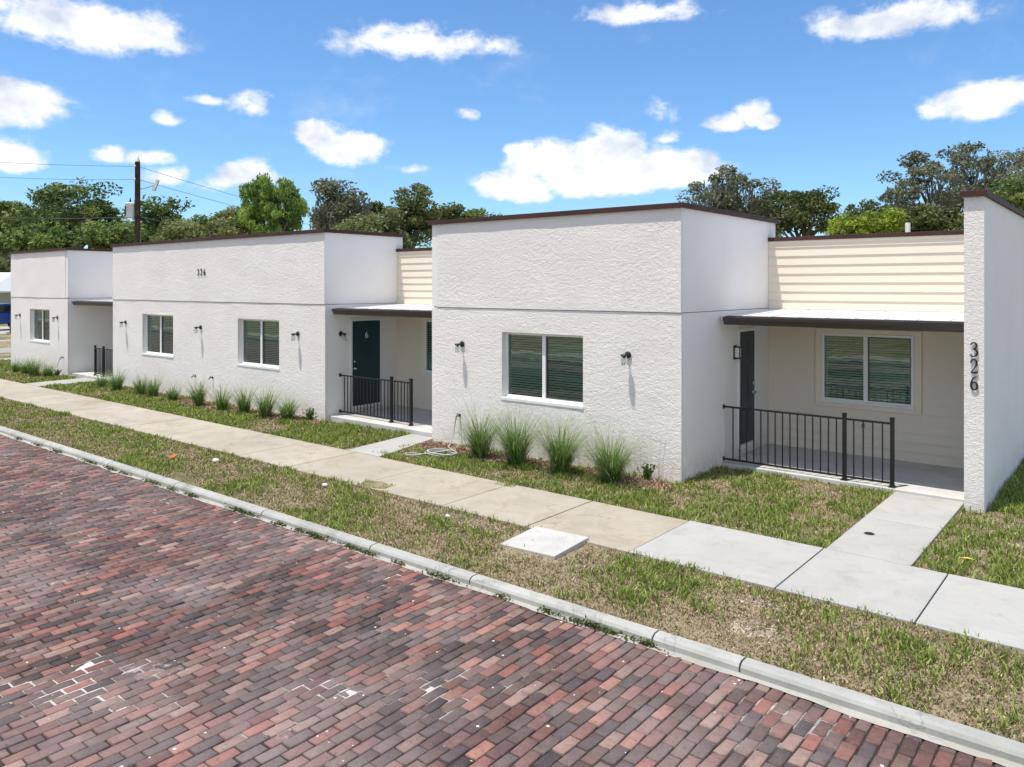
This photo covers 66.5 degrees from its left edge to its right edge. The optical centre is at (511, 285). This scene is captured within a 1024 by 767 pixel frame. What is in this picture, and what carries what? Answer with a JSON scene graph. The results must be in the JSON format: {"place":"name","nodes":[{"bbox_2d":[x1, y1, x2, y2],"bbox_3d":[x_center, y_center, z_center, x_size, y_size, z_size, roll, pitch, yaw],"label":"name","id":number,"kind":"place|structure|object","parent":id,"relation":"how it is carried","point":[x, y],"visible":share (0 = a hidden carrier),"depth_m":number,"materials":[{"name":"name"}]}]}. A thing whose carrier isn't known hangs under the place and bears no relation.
{"place":"outdoors","nodes":[
{"label":"outdoors","id":0,"kind":"place"},
{"bbox_2d":[0,326,10,333],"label":"driveway","id":1,"kind":"structure","parent":0,"point":[5,330],"depth_m":52.93,"materials":[{"name":"concrete"}]},
{"bbox_2d":[0,303,10,326],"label":"parked car","id":2,"kind":"object","parent":1,"relation":"on","point":[5,309],"visible":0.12,"depth_m":53.07,"materials":[{"name":"blue paint"}]},
{"bbox_2d":[0,348,10,352],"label":"side street","id":3,"kind":"structure","parent":0,"point":[5,350],"depth_m":36.50,"materials":[{"name":"grey concrete"}]},
{"bbox_2d":[0,353,10,356],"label":"side lawn","id":4,"kind":"structure","parent":0,"point":[5,354],"depth_m":34.60,"materials":[{"name":"soil"}]},
{"bbox_2d":[25,378,95,386],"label":"path","id":5,"kind":"structure","parent":0,"point":[67,381],"depth_m":24.35,"materials":[{"name":"concrete"}]},
{"bbox_2d":[0,379,687,553],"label":"old sidewalk","id":6,"kind":"structure","parent":0,"point":[618,528],"depth_m":12.29,"materials":[{"name":"beige concrete"}]},
{"bbox_2d":[362,481,389,488],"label":"sidewalk gap soil","id":7,"kind":"structure","parent":6,"relation":"on","point":[378,484],"depth_m":11.70,"materials":[{"name":"brown soil"}]},
{"bbox_2d":[361,479,517,486],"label":"sidewalk weeds","id":8,"kind":"object","parent":6,"relation":"on","point":[366,480],"visible":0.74,"depth_m":11.70,"materials":[{"name":"green plant"}]},
{"bbox_2d":[348,434,432,456],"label":"path","id":9,"kind":"structure","parent":0,"point":[391,445],"depth_m":14.58,"materials":[{"name":"concrete"}]},
{"bbox_2d":[0,434,1004,766],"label":"brick street","id":10,"kind":"structure","parent":0,"point":[248,560],"depth_m":6.30,"materials":[{"name":"red brick"}]},
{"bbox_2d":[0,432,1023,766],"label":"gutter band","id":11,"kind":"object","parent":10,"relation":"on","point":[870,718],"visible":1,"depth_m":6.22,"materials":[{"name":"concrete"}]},
{"bbox_2d":[14,437,668,652],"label":"curb weeds","id":12,"kind":"object","parent":11,"relation":"on","point":[605,629],"visible":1,"depth_m":8.60,"materials":[{"name":"green plant"}]},
{"bbox_2d":[0,396,1023,742],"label":"verge ground","id":13,"kind":"structure","parent":0,"point":[696,622],"depth_m":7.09,"materials":[{"name":"green plant"}]},
{"bbox_2d":[436,513,484,527],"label":"bare soil","id":14,"kind":"structure","parent":13,"relation":"on","point":[464,522],"depth_m":9.91,"materials":[{"name":"soil"}]},
{"bbox_2d":[500,526,588,559],"bbox_3d":[0.383,3.001,9.122,0.789,0.108,0.740,0,0,39],"label":"utility cover","id":15,"kind":"object","parent":13,"relation":"on","point":[548,543],"visible":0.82,"depth_m":9.05,"materials":[{"name":"concrete"}]},
{"bbox_2d":[394,503,804,645],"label":"loose soil","id":16,"kind":"structure","parent":13,"relation":"on","point":[753,625],"depth_m":7.18,"materials":[{"name":"beige soil"}]},
{"bbox_2d":[738,598,769,606],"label":"bare soil","id":17,"kind":"structure","parent":13,"relation":"on","point":[753,603],"depth_m":7.38,"materials":[{"name":"beige soil"}]},
{"bbox_2d":[733,620,776,636],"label":"bare soil","id":18,"kind":"structure","parent":13,"relation":"on","point":[744,632],"depth_m":6.80,"materials":[{"name":"beige soil"}]},
{"bbox_2d":[0,356,1023,588],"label":"lawn ground","id":19,"kind":"structure","parent":0,"point":[843,520],"depth_m":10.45,"materials":[{"name":"green plant"}]},
{"bbox_2d":[6,352,24,371],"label":"grass clump","id":20,"kind":"object","parent":19,"relation":"on","point":[15,368],"visible":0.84,"depth_m":27.18,"materials":[{"name":"green plant"}]},
{"bbox_2d":[17,356,35,373],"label":"grass clump","id":21,"kind":"object","parent":19,"relation":"on","point":[25,371],"visible":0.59,"depth_m":26.49,"materials":[{"name":"green plant"}]},
{"bbox_2d":[18,351,54,375],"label":"grass clump","id":22,"kind":"object","parent":19,"relation":"on","point":[34,370],"visible":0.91,"depth_m":25.95,"materials":[{"name":"green plant"}]},
{"bbox_2d":[36,361,57,376],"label":"grass clump","id":23,"kind":"object","parent":19,"relation":"on","point":[49,372],"visible":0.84,"depth_m":25.56,"materials":[{"name":"green plant"}]},
{"bbox_2d":[54,369,61,375],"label":"shrub","id":24,"kind":"object","parent":19,"relation":"on","point":[57,373],"visible":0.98,"depth_m":25.95,"materials":[{"name":"green plant"}]},
{"bbox_2d":[92,370,110,387],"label":"grass clump","id":25,"kind":"object","parent":19,"relation":"on","point":[102,382],"visible":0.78,"depth_m":23.10,"materials":[{"name":"green plant"}]},
{"bbox_2d":[101,366,132,390],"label":"grass clump","id":26,"kind":"object","parent":19,"relation":"on","point":[116,383],"visible":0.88,"depth_m":22.37,"materials":[{"name":"green plant"}]},
{"bbox_2d":[128,374,160,394],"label":"grass clump","id":27,"kind":"object","parent":19,"relation":"on","point":[139,387],"visible":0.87,"depth_m":21.48,"materials":[{"name":"green plant"}]},
{"bbox_2d":[142,371,170,396],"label":"grass clump","id":28,"kind":"object","parent":19,"relation":"on","point":[153,389],"visible":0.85,"depth_m":21.07,"materials":[{"name":"green plant"}]},
{"bbox_2d":[160,379,182,399],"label":"grass clump","id":29,"kind":"object","parent":19,"relation":"on","point":[171,395],"visible":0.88,"depth_m":20.34,"materials":[{"name":"green plant"}]},
{"bbox_2d":[174,373,216,406],"bbox_3d":[-7.930,2.571,19.486,1.211,0.899,1.252,0,0,39],"label":"grass clump","id":30,"kind":"object","parent":19,"relation":"on","point":[198,399],"visible":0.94,"depth_m":19.45,"materials":[{"name":"green plant"}]},
{"bbox_2d":[203,379,239,410],"bbox_3d":[-7.130,2.560,18.903,1.185,0.920,0.974,0,0,-5],"label":"grass clump","id":31,"kind":"object","parent":19,"relation":"on","point":[222,403],"visible":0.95,"depth_m":18.85,"materials":[{"name":"green plant"}]},
{"bbox_2d":[226,382,265,413],"bbox_3d":[-6.281,2.603,18.341,1.113,0.834,1.260,0,0,39],"label":"grass clump","id":32,"kind":"object","parent":19,"relation":"on","point":[243,404],"visible":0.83,"depth_m":18.29,"materials":[{"name":"green plant"}]},
{"bbox_2d":[251,386,286,417],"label":"grass clump","id":33,"kind":"object","parent":19,"relation":"on","point":[266,407],"visible":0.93,"depth_m":17.74,"materials":[{"name":"green plant"}]},
{"bbox_2d":[270,393,306,419],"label":"grass clump","id":34,"kind":"object","parent":19,"relation":"on","point":[289,412],"visible":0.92,"depth_m":17.43,"materials":[{"name":"green plant"}]},
{"bbox_2d":[299,407,318,419],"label":"shrub","id":35,"kind":"object","parent":19,"relation":"on","point":[309,415],"visible":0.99,"depth_m":17.30,"materials":[{"name":"green plant"}]},
{"bbox_2d":[16,371,673,491],"bbox_3d":[-7.322,2.985,19.385,25.054,0.095,0.788,0,0,39],"label":"mulch bed","id":36,"kind":"object","parent":19,"relation":"on","point":[441,444],"visible":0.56,"depth_m":13.70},
{"bbox_2d":[450,418,460,449],"bbox_3d":[-1.022,2.727,14.439,0.061,0.509,0.561,0,0,14],"label":"garden hose","id":37,"kind":"object","parent":36,"relation":"on","point":[459,436],"visible":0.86,"depth_m":14.59,"materials":[{"name":"grey rubber"}]},
{"bbox_2d":[404,419,457,456],"bbox_3d":[-1.211,2.739,14.034,0.880,0.483,1.276,0,0,39],"label":"garden hose","id":38,"kind":"object","parent":19,"relation":"on","point":[436,453],"visible":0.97,"depth_m":13.87,"materials":[{"name":"white rubber"}]},
{"bbox_2d":[430,392,538,458],"bbox_3d":[-0.444,2.365,13.664,2.377,1.310,2.220,0,0,20],"label":"grass clump","id":39,"kind":"object","parent":19,"relation":"on","point":[479,448],"visible":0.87,"depth_m":13.53,"materials":[{"name":"green plant"}]},
{"bbox_2d":[467,398,565,466],"bbox_3d":[0.093,2.372,13.105,2.072,1.296,2.190,0,0,22],"label":"grass clump","id":40,"kind":"object","parent":19,"relation":"on","point":[516,446],"visible":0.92,"depth_m":12.97,"materials":[{"name":"green plant"}]},
{"bbox_2d":[488,389,617,474],"bbox_3d":[0.823,2.349,12.552,2.444,1.342,2.297,0,0,39],"label":"grass clump","id":41,"kind":"object","parent":19,"relation":"on","point":[560,456],"visible":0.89,"depth_m":12.41,"materials":[{"name":"green plant"}]},
{"bbox_2d":[539,409,689,484],"bbox_3d":[1.560,2.423,12.006,2.297,1.195,2.463,0,0,39],"label":"grass clump","id":42,"kind":"object","parent":19,"relation":"on","point":[610,466],"visible":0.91,"depth_m":11.88,"materials":[{"name":"green plant"}]},
{"bbox_2d":[637,462,657,479],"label":"shrub","id":43,"kind":"object","parent":19,"relation":"on","point":[647,472],"visible":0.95,"depth_m":11.98,"materials":[{"name":"green plant"}]},
{"bbox_2d":[0,323,1023,496],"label":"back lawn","id":44,"kind":"structure","parent":0,"point":[5,344],"depth_m":42.68,"materials":[{"name":"plant"}]},
{"bbox_2d":[0,272,10,302],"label":"neighbour house","id":45,"kind":"structure","parent":44,"relation":"on","point":[5,287],"depth_m":65.03,"materials":[{"name":"white paint"}]},
{"bbox_2d":[0,255,10,271],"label":"bushy tree","id":46,"kind":"object","parent":44,"relation":"on","point":[3,269],"visible":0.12,"depth_m":88.06,"materials":[{"name":"green plant"}]},
{"bbox_2d":[0,200,67,332],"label":"oak tree","id":47,"kind":"object","parent":44,"relation":"on","point":[17,209],"visible":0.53,"depth_m":49.13,"materials":[{"name":"green plant"}]},
{"bbox_2d":[0,223,89,260],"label":"bushy tree","id":48,"kind":"object","parent":44,"relation":"on","point":[25,237],"visible":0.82,"depth_m":42.94,"materials":[{"name":"green plant"}]},
{"bbox_2d":[23,176,128,246],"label":"oak tree","id":49,"kind":"object","parent":44,"relation":"on","point":[93,208],"visible":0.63,"depth_m":53.46,"materials":[{"name":"green plant"}]},
{"bbox_2d":[72,218,154,248],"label":"bushy tree","id":50,"kind":"object","parent":44,"relation":"on","point":[104,235],"visible":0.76,"depth_m":45.84,"materials":[{"name":"green plant"}]},
{"bbox_2d":[118,220,156,241],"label":"bushy tree","id":51,"kind":"object","parent":44,"relation":"on","point":[147,239],"visible":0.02,"depth_m":55.09,"materials":[{"name":"green plant"}]},
{"bbox_2d":[125,155,159,242],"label":"utility pole","id":52,"kind":"object","parent":44,"relation":"on","point":[132,209],"visible":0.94,"depth_m":44.87,"materials":[{"name":"brown wood"}]},
{"bbox_2d":[3,162,89,165],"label":"power line","id":53,"kind":"object","parent":52,"relation":"attached to","point":[48,164],"visible":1,"depth_m":43.67,"materials":[{"name":"grey metal"}]},
{"bbox_2d":[0,216,134,218],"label":"power line","id":54,"kind":"object","parent":52,"relation":"attached to","point":[63,218],"visible":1,"depth_m":43.85,"materials":[{"name":"grey metal"}]},
{"bbox_2d":[3,177,133,179],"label":"power line","id":55,"kind":"object","parent":52,"relation":"attached to","point":[83,179],"visible":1,"depth_m":44.27,"materials":[{"name":"grey metal"}]},
{"bbox_2d":[141,180,426,246],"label":"power line","id":56,"kind":"object","parent":52,"relation":"attached to","point":[199,196],"visible":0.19,"depth_m":49.55,"materials":[{"name":"grey metal"}]},
{"bbox_2d":[141,167,431,241],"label":"power line","id":57,"kind":"object","parent":52,"relation":"attached to","point":[196,184],"visible":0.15,"depth_m":49.18,"materials":[{"name":"grey metal"}]},
{"bbox_2d":[132,194,194,240],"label":"oak tree","id":58,"kind":"object","parent":44,"relation":"on","point":[159,211],"visible":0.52,"depth_m":49.38,"materials":[{"name":"green plant"}]},
{"bbox_2d":[149,217,212,240],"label":"feathery tree","id":59,"kind":"object","parent":44,"relation":"on","point":[184,229],"visible":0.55,"depth_m":44.92,"materials":[{"name":"green plant"}]},
{"bbox_2d":[190,213,231,230],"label":"bushy tree","id":60,"kind":"object","parent":44,"relation":"on","point":[201,220],"visible":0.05,"depth_m":56.46,"materials":[{"name":"green plant"}]},
{"bbox_2d":[204,205,263,236],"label":"feathery tree","id":61,"kind":"object","parent":44,"relation":"on","point":[224,218],"visible":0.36,"depth_m":45.79,"materials":[{"name":"green plant"}]},
{"bbox_2d":[231,172,309,233],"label":"bushy tree","id":62,"kind":"object","parent":44,"relation":"on","point":[266,196],"visible":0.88,"depth_m":45.14,"materials":[{"name":"green plant"}]},
{"bbox_2d":[308,177,372,229],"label":"oak tree","id":63,"kind":"object","parent":44,"relation":"on","point":[336,206],"visible":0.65,"depth_m":49.10,"materials":[{"name":"green plant"}]},
{"bbox_2d":[330,206,416,248],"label":"bushy tree","id":64,"kind":"object","parent":44,"relation":"on","point":[391,222],"visible":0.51,"depth_m":43.91,"materials":[{"name":"green plant"}]},
{"bbox_2d":[369,200,399,218],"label":"oak tree","id":65,"kind":"object","parent":44,"relation":"on","point":[378,205],"visible":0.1,"depth_m":53.69,"materials":[{"name":"green plant"}]},
{"bbox_2d":[390,183,442,247],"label":"oak tree","id":66,"kind":"object","parent":44,"relation":"on","point":[416,213],"visible":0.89,"depth_m":47.33,"materials":[{"name":"green plant"}]},
{"bbox_2d":[423,201,469,237],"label":"oak tree","id":67,"kind":"object","parent":44,"relation":"on","point":[454,211],"visible":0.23,"depth_m":49.11,"materials":[{"name":"green plant"}]},
{"bbox_2d":[436,207,501,217],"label":"bushy tree","id":68,"kind":"object","parent":44,"relation":"on","point":[473,212],"visible":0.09,"depth_m":50.59,"materials":[{"name":"green plant"}]},
{"bbox_2d":[675,164,781,217],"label":"oak tree","id":69,"kind":"object","parent":44,"relation":"on","point":[729,198],"visible":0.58,"depth_m":49.01,"materials":[{"name":"green plant"}]},
{"bbox_2d":[745,202,784,236],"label":"bushy tree","id":70,"kind":"object","parent":44,"relation":"on","point":[779,235],"visible":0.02,"depth_m":55.89,"materials":[{"name":"green plant"}]},
{"bbox_2d":[758,185,842,236],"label":"oak tree","id":71,"kind":"object","parent":44,"relation":"on","point":[804,209],"visible":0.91,"depth_m":47.15,"materials":[{"name":"green plant"}]},
{"bbox_2d":[824,210,869,234],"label":"lime bush","id":72,"kind":"object","parent":44,"relation":"on","point":[841,225],"visible":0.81,"depth_m":37.66,"materials":[{"name":"green plant"}]},
{"bbox_2d":[838,196,911,227],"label":"oak tree","id":73,"kind":"object","parent":44,"relation":"on","point":[870,204],"visible":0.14,"depth_m":51.23,"materials":[{"name":"green plant"}]},
{"bbox_2d":[856,206,908,233],"bbox_3d":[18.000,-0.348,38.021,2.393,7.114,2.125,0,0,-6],"label":"lime bush","id":74,"kind":"object","parent":44,"relation":"on","point":[886,221],"visible":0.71,"depth_m":37.56,"materials":[{"name":"green plant"}]},
{"bbox_2d":[899,202,963,231],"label":"bushy tree","id":75,"kind":"object","parent":44,"relation":"on","point":[926,217],"visible":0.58,"depth_m":41.22,"materials":[{"name":"green plant"}]},
{"bbox_2d":[876,141,1023,230],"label":"oak tree","id":76,"kind":"object","parent":44,"relation":"on","point":[949,197],"visible":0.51,"depth_m":47.65,"materials":[{"name":"green plant"}]},
{"bbox_2d":[908,458,1023,588],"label":"lawn grass","id":77,"kind":"structure","parent":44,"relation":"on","point":[1008,501],"depth_m":9.02,"materials":[{"name":"green plant"}]},
{"bbox_2d":[979,147,1023,209],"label":"oak tree","id":78,"kind":"object","parent":44,"relation":"on","point":[1006,156],"visible":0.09,"depth_m":51.96,"materials":[{"name":"green plant"}]},
{"bbox_2d":[987,174,1023,211],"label":"bushy tree","id":79,"kind":"object","parent":44,"relation":"on","point":[1015,198],"visible":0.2,"depth_m":39.77,"materials":[{"name":"green plant"}]},
{"bbox_2d":[0,0,1023,260],"label":"sky","id":80,"kind":"structure","parent":0,"point":[504,107],"materials":[{"name":"blue"}]},
{"bbox_2d":[629,521,1023,651],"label":"new sidewalk","id":81,"kind":"structure","parent":0,"point":[936,601],"depth_m":7.90,"materials":[{"name":"concrete"}]},
{"bbox_2d":[826,492,963,565],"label":"porch path","id":82,"kind":"structure","parent":0,"point":[903,527],"depth_m":9.59,"materials":[{"name":"concrete"}]},
{"label":"ground","id":83,"kind":"structure","parent":0,"visible":0},
{"bbox_2d":[0,426,1023,764],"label":"curb","id":84,"kind":"structure","parent":83,"relation":"on","point":[966,736],"depth_m":6.69,"materials":[{"name":"concrete"}]},
{"bbox_2d":[9,189,1023,512],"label":"apartment building","id":85,"kind":"structure","parent":83,"relation":"on","point":[919,337],"depth_m":13.79,"materials":[{"name":"white paint"}]},
{"bbox_2d":[29,309,49,343],"bbox_3d":[-16.571,1.400,27.617,1.785,1.180,0.268,0,0,39],"label":"window","id":86,"kind":"structure","parent":85,"relation":"in","point":[41,317],"depth_m":27.78,"materials":[{"name":"glass"}]},
{"bbox_2d":[94,345,112,376],"bbox_3d":[-12.815,2.411,24.782,1.950,0.978,0.100,0,0,39],"label":"porch railing","id":87,"kind":"object","parent":85,"relation":"on","point":[103,359],"visible":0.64,"depth_m":24.99,"materials":[{"name":"black metal"}]},
{"bbox_2d":[142,314,172,357],"bbox_3d":[-9.994,1.405,22.272,1.815,1.190,0.268,0,0,39],"label":"window","id":88,"kind":"structure","parent":85,"relation":"in","point":[159,328],"depth_m":22.43,"materials":[{"name":"white plastic"}]},
{"bbox_2d":[194,325,201,332],"bbox_3d":[-8.300,1.137,20.611,0.114,0.206,0.182,0,0,39],"label":"wall lamp","id":89,"kind":"object","parent":85,"relation":"attached to","point":[200,327],"visible":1,"depth_m":20.61,"materials":[{"name":"black paint"}]},
{"bbox_2d":[237,319,279,370],"bbox_3d":[-6.114,1.405,19.119,1.795,1.190,0.268,0,0,39],"label":"window","id":90,"kind":"structure","parent":85,"relation":"in","point":[260,338],"depth_m":19.17,"materials":[{"name":"white plastic"}]},
{"bbox_2d":[291,331,298,340],"bbox_3d":[-4.986,1.147,17.918,0.114,0.206,0.182,0,0,39],"label":"wall lamp","id":91,"kind":"object","parent":85,"relation":"attached to","point":[296,333],"visible":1,"depth_m":17.88,"materials":[{"name":"black paint"}]},
{"bbox_2d":[339,331,346,340],"bbox_3d":[-3.813,1.127,17.647,0.182,0.206,0.114,0,0,39],"label":"wall lamp","id":92,"kind":"object","parent":85,"relation":"attached to","point":[341,333],"visible":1,"depth_m":17.62,"materials":[{"name":"black metal"}]},
{"bbox_2d":[350,317,382,408],"bbox_3d":[-3.392,1.785,18.258,0.106,2.070,0.960,0,0,39],"label":"door","id":93,"kind":"structure","parent":85,"relation":"in","point":[365,335],"depth_m":18.25,"materials":[{"name":"wood"}]},
{"bbox_2d":[339,373,414,425],"bbox_3d":[-2.977,2.411,16.942,2.370,0.978,0.100,0,0,39],"label":"porch railing","id":94,"kind":"object","parent":85,"relation":"on","point":[410,383],"visible":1,"depth_m":16.73,"materials":[{"name":"black metal"}]},
{"bbox_2d":[421,318,431,376],"bbox_3d":[-1.457,1.425,17.987,1.680,1.420,0.180,0,0,39],"label":"window","id":95,"kind":"structure","parent":85,"relation":"in","point":[426,323],"depth_m":18.41,"materials":[{"name":"white plastic"}]},
{"bbox_2d":[455,341,463,352],"bbox_3d":[-0.997,1.142,14.677,0.114,0.206,0.182,0,0,39],"label":"wall lamp","id":96,"kind":"object","parent":85,"relation":"attached to","point":[461,344],"visible":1,"depth_m":14.63,"materials":[{"name":"black paint"}]},
{"bbox_2d":[501,332,583,409],"bbox_3d":[0.575,1.445,13.682,1.795,1.230,0.268,0,0,39],"label":"window","id":97,"kind":"structure","parent":85,"relation":"in","point":[535,363],"depth_m":13.69,"materials":[{"name":"glass"}]},
{"bbox_2d":[620,351,630,364],"bbox_3d":[1.797,1.147,12.406,0.114,0.206,0.182,0,0,39],"label":"wall lamp","id":98,"kind":"object","parent":85,"relation":"attached to","point":[627,354],"visible":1,"depth_m":12.37,"materials":[{"name":"black paint"}]},
{"bbox_2d":[733,345,742,359],"bbox_3d":[3.876,1.140,13.395,0.120,0.240,0.120,0,0,39],"label":"wall lantern","id":99,"kind":"object","parent":85,"relation":"attached to","point":[737,352],"depth_m":13.38,"materials":[{"name":"black paint"}]},
{"bbox_2d":[737,327,757,448],"bbox_3d":[4.174,1.780,13.804,0.106,2.080,0.790,0,0,39],"label":"door","id":100,"kind":"structure","parent":85,"relation":"in","point":[746,337],"depth_m":13.83,"materials":[{"name":"wood"}]},
{"bbox_2d":[723,404,896,487],"bbox_3d":[4.572,2.433,12.237,2.660,1.023,0.100,0,0,39],"label":"porch railing","id":101,"kind":"object","parent":85,"relation":"on","point":[844,475],"visible":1,"depth_m":12.02,"materials":[{"name":"black metal"}]},
{"bbox_2d":[815,328,921,414],"bbox_3d":[6.169,1.452,13.568,1.730,1.385,0.180,0,0,39],"label":"window","id":102,"kind":"structure","parent":85,"relation":"in","point":[875,370],"depth_m":13.52,"materials":[{"name":"glass"}]},
{"bbox_2d":[905,223,909,231],"bbox_3d":[9.881,-1.160,19.500,0.240,0.840,0.240,0,0,39],"label":"vent pipe","id":103,"kind":"object","parent":85,"relation":"on","point":[907,227],"visible":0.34,"depth_m":19.45,"materials":[{"name":"plastic"}]}
]}

